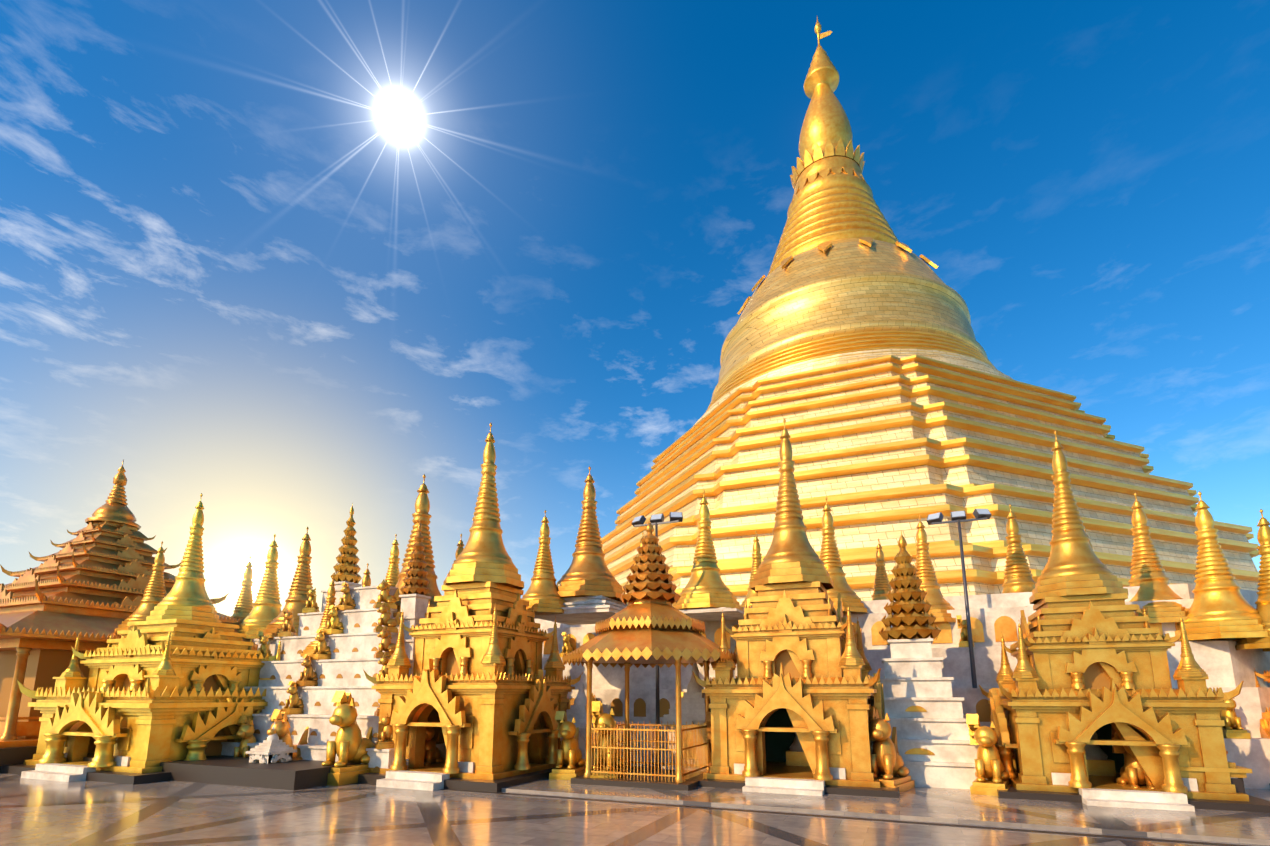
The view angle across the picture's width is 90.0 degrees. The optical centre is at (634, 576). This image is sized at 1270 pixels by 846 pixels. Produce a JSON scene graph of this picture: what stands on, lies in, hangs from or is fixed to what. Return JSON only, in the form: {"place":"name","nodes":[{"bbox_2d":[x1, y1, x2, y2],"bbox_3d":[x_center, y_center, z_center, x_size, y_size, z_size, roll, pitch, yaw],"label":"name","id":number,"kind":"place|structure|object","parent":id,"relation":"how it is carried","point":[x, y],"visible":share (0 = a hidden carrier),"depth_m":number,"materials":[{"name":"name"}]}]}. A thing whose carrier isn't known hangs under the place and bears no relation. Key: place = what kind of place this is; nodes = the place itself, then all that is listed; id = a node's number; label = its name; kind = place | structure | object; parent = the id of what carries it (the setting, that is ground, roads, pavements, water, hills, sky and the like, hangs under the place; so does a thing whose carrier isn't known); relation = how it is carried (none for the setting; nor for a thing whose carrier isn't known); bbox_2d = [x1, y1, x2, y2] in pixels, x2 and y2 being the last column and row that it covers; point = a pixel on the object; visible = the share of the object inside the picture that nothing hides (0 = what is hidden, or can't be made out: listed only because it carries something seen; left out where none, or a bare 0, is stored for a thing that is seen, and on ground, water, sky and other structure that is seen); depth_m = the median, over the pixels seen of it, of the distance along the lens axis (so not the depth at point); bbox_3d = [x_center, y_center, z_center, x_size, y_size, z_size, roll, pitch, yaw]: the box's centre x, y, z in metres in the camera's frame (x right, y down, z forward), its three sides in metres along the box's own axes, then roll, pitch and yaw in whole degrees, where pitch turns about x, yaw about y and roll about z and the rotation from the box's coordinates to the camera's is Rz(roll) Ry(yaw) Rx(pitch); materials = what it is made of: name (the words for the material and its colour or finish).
{"place":"outdoors","nodes":[
{"label":"outdoors","id":0,"kind":"place"},
{"bbox_2d":[231,556,253,618],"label":"stupa","id":1,"kind":"object","parent":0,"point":[244,605],"visible":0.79,"depth_m":36.77,"materials":[{"name":"gold metal"}]},
{"bbox_2d":[0,773,1269,845],"bbox_3d":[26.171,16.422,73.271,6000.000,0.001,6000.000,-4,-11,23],"label":"floor","id":2,"kind":"structure","parent":0,"point":[35,812],"depth_m":14.06,"materials":[{"name":"grey tile"}]},
{"bbox_2d":[0,459,257,769],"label":"pavilion","id":3,"kind":"structure","parent":2,"relation":"on","point":[88,584],"depth_m":27.70,"materials":[{"name":"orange metal"}]},
{"bbox_2d":[0,493,280,784],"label":"shrine","id":4,"kind":"object","parent":2,"relation":"on","point":[174,674],"visible":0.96,"depth_m":23.04,"materials":[{"name":"gold metal"}]},
{"bbox_2d":[83,753,360,789],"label":"dark terrace","id":5,"kind":"structure","parent":2,"relation":"on","point":[243,771],"depth_m":19.99,"materials":[{"name":"grey stone"}]},
{"bbox_2d":[115,541,165,631],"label":"stupa","id":6,"kind":"object","parent":5,"relation":"on","point":[154,596],"visible":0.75,"depth_m":28.09,"materials":[{"name":"gold metal"}]},
{"bbox_2d":[234,716,256,756],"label":"lion statue","id":7,"kind":"object","parent":5,"relation":"on","point":[246,731],"visible":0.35,"depth_m":23.24,"materials":[{"name":"gold metal"}]},
{"bbox_2d":[236,534,281,644],"bbox_3d":[-20.151,3.075,34.532,3.840,11.126,3.840,-4,-11,23],"label":"stupa","id":8,"kind":"object","parent":5,"relation":"on","point":[266,610],"visible":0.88,"depth_m":34.35,"materials":[{"name":"gold metal"}]},
{"bbox_2d":[246,722,296,763],"bbox_3d":[-12.308,5.866,21.529,1.170,1.900,1.170,-4,-11,23],"label":"shrine","id":9,"kind":"object","parent":5,"relation":"on","point":[273,748],"visible":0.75,"depth_m":21.24,"materials":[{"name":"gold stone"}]},
{"bbox_2d":[257,527,312,655],"bbox_3d":[-17.243,2.757,32.454,3.840,10.995,3.840,-4,-11,23],"label":"stupa","id":10,"kind":"object","parent":5,"relation":"on","point":[295,600],"visible":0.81,"depth_m":32.26,"materials":[{"name":"gold metal"}]},
{"bbox_2d":[267,710,308,759],"bbox_3d":[-12.104,5.805,22.122,0.900,2.236,1.670,-5,-12,24],"label":"lion statue","id":11,"kind":"object","parent":5,"relation":"on","point":[282,727],"visible":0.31,"depth_m":22.00,"materials":[{"name":"gold metal"}]},
{"bbox_2d":[297,577,335,659],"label":"stupa","id":12,"kind":"object","parent":5,"relation":"on","point":[325,618],"visible":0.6,"depth_m":26.14,"materials":[{"name":"gold metal"}]},
{"bbox_2d":[221,585,445,771],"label":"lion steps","id":13,"kind":"structure","parent":5,"relation":"on","point":[354,647],"depth_m":24.34,"materials":[{"name":"white paint"}]},
{"bbox_2d":[257,632,271,660],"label":"lion statue","id":14,"kind":"object","parent":13,"relation":"on","point":[264,648],"visible":0.69,"depth_m":26.27,"materials":[{"name":"gold metal"}]},
{"bbox_2d":[278,608,296,636],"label":"lion statue","id":15,"kind":"object","parent":13,"relation":"on","point":[288,628],"visible":1,"depth_m":26.65,"materials":[{"name":"gold metal"}]},
{"bbox_2d":[281,681,303,714],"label":"lion statue","id":16,"kind":"object","parent":13,"relation":"on","point":[295,702],"visible":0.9,"depth_m":23.69,"materials":[{"name":"gold metal"}]},
{"bbox_2d":[296,654,317,685],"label":"lion statue","id":17,"kind":"object","parent":13,"relation":"on","point":[308,674],"visible":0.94,"depth_m":24.34,"materials":[{"name":"gold metal"}]},
{"bbox_2d":[302,585,319,612],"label":"lion statue","id":18,"kind":"object","parent":13,"relation":"on","point":[311,605],"visible":0.98,"depth_m":27.05,"materials":[{"name":"gold metal"}]},
{"bbox_2d":[310,629,330,659],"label":"lion statue","id":19,"kind":"object","parent":13,"relation":"on","point":[323,649],"visible":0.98,"depth_m":24.98,"materials":[{"name":"gold metal"}]},
{"bbox_2d":[324,605,343,634],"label":"lion statue","id":20,"kind":"object","parent":13,"relation":"on","point":[335,624],"visible":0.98,"depth_m":25.64,"materials":[{"name":"gold metal"}]},
{"bbox_2d":[336,582,355,610],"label":"lion statue","id":21,"kind":"object","parent":13,"relation":"on","point":[347,601],"visible":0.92,"depth_m":26.29,"materials":[{"name":"gold metal"}]},
{"bbox_2d":[374,692,379,715],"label":"lion statue","id":22,"kind":"object","parent":13,"relation":"on","point":[376,712],"visible":0.12,"depth_m":21.80,"materials":[{"name":"gold metal"}]},
{"bbox_2d":[374,652,390,685],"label":"lion statue","id":23,"kind":"object","parent":13,"relation":"on","point":[384,660],"visible":0.33,"depth_m":22.86,"materials":[{"name":"gold metal"}]},
{"bbox_2d":[375,714,394,748],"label":"lion statue","id":24,"kind":"object","parent":13,"relation":"on","point":[385,734],"visible":0.62,"depth_m":21.04,"materials":[{"name":"gold metal"}]},
{"bbox_2d":[374,626,396,657],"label":"lion statue","id":25,"kind":"object","parent":13,"relation":"on","point":[386,644],"visible":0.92,"depth_m":23.76,"materials":[{"name":"gold metal"}]},
{"bbox_2d":[373,579,398,608],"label":"lion statue","id":26,"kind":"object","parent":13,"relation":"on","point":[384,595],"visible":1,"depth_m":25.57,"materials":[{"name":"gold metal"}]},
{"bbox_2d":[373,602,399,632],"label":"lion statue","id":27,"kind":"object","parent":13,"relation":"on","point":[384,619],"visible":0.98,"depth_m":24.67,"materials":[{"name":"gold metal"}]},
{"bbox_2d":[385,534,399,586],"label":"stupa","id":28,"kind":"object","parent":13,"relation":"on","point":[392,577],"visible":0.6,"depth_m":33.73,"materials":[{"name":"gold metal"}]},
{"bbox_2d":[329,503,361,588],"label":"tiered spire","id":29,"kind":"structure","parent":5,"relation":"on","point":[347,568],"depth_m":28.64,"materials":[{"name":"gold metal"}]},
{"bbox_2d":[321,691,374,785],"bbox_3d":[-9.337,5.280,21.130,1.170,2.907,2.171,-4,-11,21],"label":"lion statue","id":30,"kind":"object","parent":5,"relation":"on","point":[350,744],"visible":0.77,"depth_m":20.55,"materials":[{"name":"gold metal"}]},
{"bbox_2d":[362,563,370,586],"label":"stupa","id":31,"kind":"object","parent":5,"relation":"on","point":[366,580],"visible":0.15,"depth_m":30.64,"materials":[{"name":"gold metal"}]},
{"bbox_2d":[392,523,430,675],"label":"spire","id":32,"kind":"structure","parent":5,"relation":"on","point":[414,606],"depth_m":25.61,"materials":[{"name":"gold metal"}]},
{"bbox_2d":[393,474,441,623],"bbox_3d":[-9.437,1.297,27.363,4.460,12.010,4.460,-4,-11,23],"label":"stupa","id":33,"kind":"object","parent":5,"relation":"on","point":[421,515],"visible":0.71,"depth_m":27.55,"materials":[{"name":"gold metal"}]},
{"bbox_2d":[454,534,464,561],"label":"stupa","id":34,"kind":"object","parent":5,"relation":"on","point":[460,545],"visible":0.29,"depth_m":29.18,"materials":[{"name":"gold metal"}]},
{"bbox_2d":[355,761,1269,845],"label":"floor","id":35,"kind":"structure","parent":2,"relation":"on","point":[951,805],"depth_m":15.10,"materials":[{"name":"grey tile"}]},
{"bbox_2d":[424,719,443,764],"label":"statue","id":36,"kind":"object","parent":35,"relation":"on","point":[432,753],"visible":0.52,"depth_m":22.18,"materials":[{"name":"gold metal"}]},
{"bbox_2d":[358,423,582,791],"bbox_3d":[-5.676,0.445,23.197,6.000,13.168,6.470,-4,-11,23],"label":"shrine","id":37,"kind":"object","parent":35,"relation":"on","point":[483,694],"visible":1,"depth_m":21.29,"materials":[{"name":"gold metal"}]},
{"bbox_2d":[549,711,585,779],"bbox_3d":[-2.164,5.670,21.396,0.900,2.236,1.670,-2,-11,11],"label":"lion statue","id":38,"kind":"object","parent":35,"relation":"on","point":[571,762],"visible":1,"depth_m":20.91,"materials":[{"name":"gold metal"}]},
{"bbox_2d":[560,674,598,764],"bbox_3d":[-2.024,5.421,23.794,1.690,3.600,1.690,-4,-11,23],"label":"white shrine","id":39,"kind":"object","parent":35,"relation":"on","point":[577,710],"visible":0.21,"depth_m":23.37,"materials":[{"name":"white paint"}]},
{"bbox_2d":[584,701,626,777],"bbox_3d":[-0.884,5.372,20.707,1.035,2.571,1.920,-2,-11,11],"label":"lion statue","id":40,"kind":"object","parent":35,"relation":"on","point":[600,718],"visible":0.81,"depth_m":20.18,"materials":[{"name":"gold metal"}]},
{"bbox_2d":[562,519,736,790],"bbox_3d":[0.509,2.321,21.308,5.432,8.790,5.432,-4,-11,23],"label":"pavilion","id":41,"kind":"object","parent":35,"relation":"on","point":[651,625],"visible":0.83,"depth_m":19.96,"materials":[{"name":"gold metal"}]},
{"bbox_2d":[631,512,682,766],"bbox_3d":[0.901,2.375,24.854,2.229,9.977,0.562,-4,-11,23],"label":"flood mast","id":42,"kind":"object","parent":35,"relation":"on","point":[656,520],"visible":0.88,"depth_m":25.30,"materials":[{"name":"black metal"}]},
{"bbox_2d":[662,663,710,770],"bbox_3d":[2.178,4.868,22.732,1.950,4.300,1.950,-4,-11,23],"label":"white shrine","id":43,"kind":"object","parent":35,"relation":"on","point":[693,704],"visible":0.23,"depth_m":22.17,"materials":[{"name":"white paint"}]},
{"bbox_2d":[706,712,711,766],"bbox_3d":[2.777,5.475,20.343,0.900,2.236,1.670,-2,-11,11],"label":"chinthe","id":44,"kind":"object","parent":35,"relation":"on","point":[708,718],"visible":0.06,"depth_m":20.37,"materials":[{"name":"gold metal"}]},
{"bbox_2d":[686,418,899,797],"bbox_3d":[5.306,0.427,21.594,6.000,12.618,6.470,-4,-11,23],"label":"shrine","id":45,"kind":"object","parent":35,"relation":"on","point":[789,704],"visible":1,"depth_m":19.57,"materials":[{"name":"gold metal"}]},
{"bbox_2d":[868,706,914,792],"bbox_3d":[7.372,5.043,18.623,0.990,2.460,1.837,-9,-14,39],"label":"lion statue","id":46,"kind":"object","parent":35,"relation":"on","point":[887,761],"visible":0.85,"depth_m":18.20,"materials":[{"name":"gold metal"}]},
{"bbox_2d":[534,584,1269,788],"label":"terrace wall","id":47,"kind":"structure","parent":35,"relation":"on","point":[1225,664],"depth_m":23.86,"materials":[{"name":"white paint"}]},
{"bbox_2d":[521,510,566,618],"bbox_3d":[-3.870,-0.627,27.015,2.437,4.600,2.437,-4,-11,23],"label":"stupa","id":48,"kind":"object","parent":47,"relation":"on","point":[541,594],"visible":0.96,"depth_m":26.38,"materials":[{"name":"gold metal"}]},
{"bbox_2d":[559,632,572,656],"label":"lion statue","id":49,"kind":"object","parent":47,"relation":"on","point":[567,647],"visible":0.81,"depth_m":30.23,"materials":[{"name":"gold metal"}]},
{"bbox_2d":[534,466,626,624],"bbox_3d":[-2.048,-1.588,28.147,3.964,6.971,3.964,-4,-11,23],"label":"stupa","id":50,"kind":"object","parent":47,"relation":"on","point":[589,588],"visible":0.98,"depth_m":27.00,"materials":[{"name":"gold metal"}]},
{"bbox_2d":[673,490,743,621],"bbox_3d":[3.018,-1.037,27.358,3.468,5.649,3.468,-4,-11,23],"label":"stupa","id":51,"kind":"object","parent":47,"relation":"on","point":[706,594],"visible":0.98,"depth_m":26.46,"materials":[{"name":"gold metal"}]},
{"bbox_2d":[740,531,761,606],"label":"stupa","id":52,"kind":"object","parent":47,"relation":"on","point":[756,558],"visible":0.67,"depth_m":30.05,"materials":[{"name":"gold metal"}]},
{"bbox_2d":[819,497,867,612],"bbox_3d":[8.318,-0.915,27.150,2.755,5.200,2.755,-4,-11,23],"label":"stupa","id":53,"kind":"object","parent":47,"relation":"on","point":[829,556],"visible":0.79,"depth_m":26.57,"materials":[{"name":"gold metal"}]},
{"bbox_2d":[872,538,891,599],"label":"stupa","id":54,"kind":"object","parent":47,"relation":"on","point":[882,588],"visible":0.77,"depth_m":28.69,"materials":[{"name":"gold metal"}]},
{"bbox_2d":[600,17,1259,605],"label":"stupa","id":55,"kind":"object","parent":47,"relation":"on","point":[854,355],"visible":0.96,"depth_m":54.60,"materials":[{"name":"gold metal"}]},
{"bbox_2d":[915,515,955,621],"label":"stupa","id":56,"kind":"object","parent":47,"relation":"on","point":[934,596],"visible":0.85,"depth_m":25.40,"materials":[{"name":"gold metal"}]},
{"bbox_2d":[1002,504,1035,592],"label":"stupa","id":57,"kind":"object","parent":47,"relation":"on","point":[1018,577],"visible":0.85,"depth_m":25.06,"materials":[{"name":"gold metal"}]},
{"bbox_2d":[1128,493,1188,622],"bbox_3d":[18.620,-0.680,23.183,2.649,5.000,2.649,-4,-11,23],"label":"stupa","id":58,"kind":"object","parent":47,"relation":"on","point":[1149,577],"visible":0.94,"depth_m":22.65,"materials":[{"name":"gold metal"}]},
{"bbox_2d":[1171,491,1268,641],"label":"stupa","id":59,"kind":"object","parent":47,"relation":"on","point":[1221,606],"visible":0.98,"depth_m":20.96,"materials":[{"name":"gold metal"}]},
{"bbox_2d":[1220,698,1250,738],"bbox_3d":[18.063,4.204,19.383,0.558,1.386,1.035,-4,-11,22],"label":"lion statue","id":60,"kind":"object","parent":47,"relation":"on","point":[1232,728],"visible":0.58,"depth_m":19.02,"materials":[{"name":"gold metal"}]},
{"bbox_2d":[1233,509,1269,651],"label":"stupa","id":61,"kind":"object","parent":47,"relation":"on","point":[1262,602],"visible":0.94,"depth_m":20.39,"materials":[{"name":"gold metal"}]},
{"bbox_2d":[869,531,985,788],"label":"white tower","id":62,"kind":"structure","parent":35,"relation":"on","point":[924,711],"depth_m":19.98,"materials":[{"name":"white paint"}]},
{"bbox_2d":[927,509,991,687],"bbox_3d":[12.371,2.258,23.456,2.229,9.696,0.562,-4,-11,23],"label":"flood mast","id":63,"kind":"object","parent":35,"relation":"on","point":[959,517],"visible":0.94,"depth_m":23.86,"materials":[{"name":"black metal"}]},
{"bbox_2d":[966,714,1010,795],"bbox_3d":[10.094,5.062,18.115,0.900,2.236,1.670,-7,-13,34],"label":"lion statue","id":64,"kind":"object","parent":35,"relation":"on","point":[989,766],"visible":0.98,"depth_m":17.68,"materials":[{"name":"gold metal"}]},
{"bbox_2d":[979,430,1269,812],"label":"shrine","id":65,"kind":"object","parent":35,"relation":"on","point":[1091,670],"visible":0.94,"depth_m":17.24,"materials":[{"name":"gold metal"}]},
{"bbox_2d":[1111,727,1154,788],"bbox_3d":[13.357,4.969,17.000,0.810,2.012,1.503,-4,-11,23],"label":"lion statue","id":66,"kind":"object","parent":35,"relation":"on","point":[1132,774],"visible":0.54,"depth_m":16.75,"materials":[{"name":"gold metal"}]},
{"bbox_2d":[1179,731,1251,793],"bbox_3d":[14.507,4.628,16.340,1.625,2.442,1.125,-4,-11,23],"label":"table","id":67,"kind":"object","parent":35,"relation":"on","point":[1237,774],"visible":0.02,"depth_m":15.64,"materials":[{"name":"gold wood"}]},
{"bbox_2d":[1254,668,1269,784],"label":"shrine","id":68,"kind":"object","parent":35,"relation":"on","point":[1265,725],"visible":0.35,"depth_m":19.16,"materials":[{"name":"gold metal"}]},
{"bbox_2d":[0,0,1269,616],"label":"sky","id":69,"kind":"structure","parent":0,"point":[288,265],"materials":[{"name":"blue"}]},
{"bbox_2d":[956,615,974,646],"bbox_3d":[12.464,2.079,23.951,0.495,1.230,0.918,-6,-12,30],"label":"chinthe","id":70,"kind":"object","parent":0,"point":[962,626],"visible":0.71,"depth_m":23.70,"materials":[{"name":"gold metal"}]}
]}

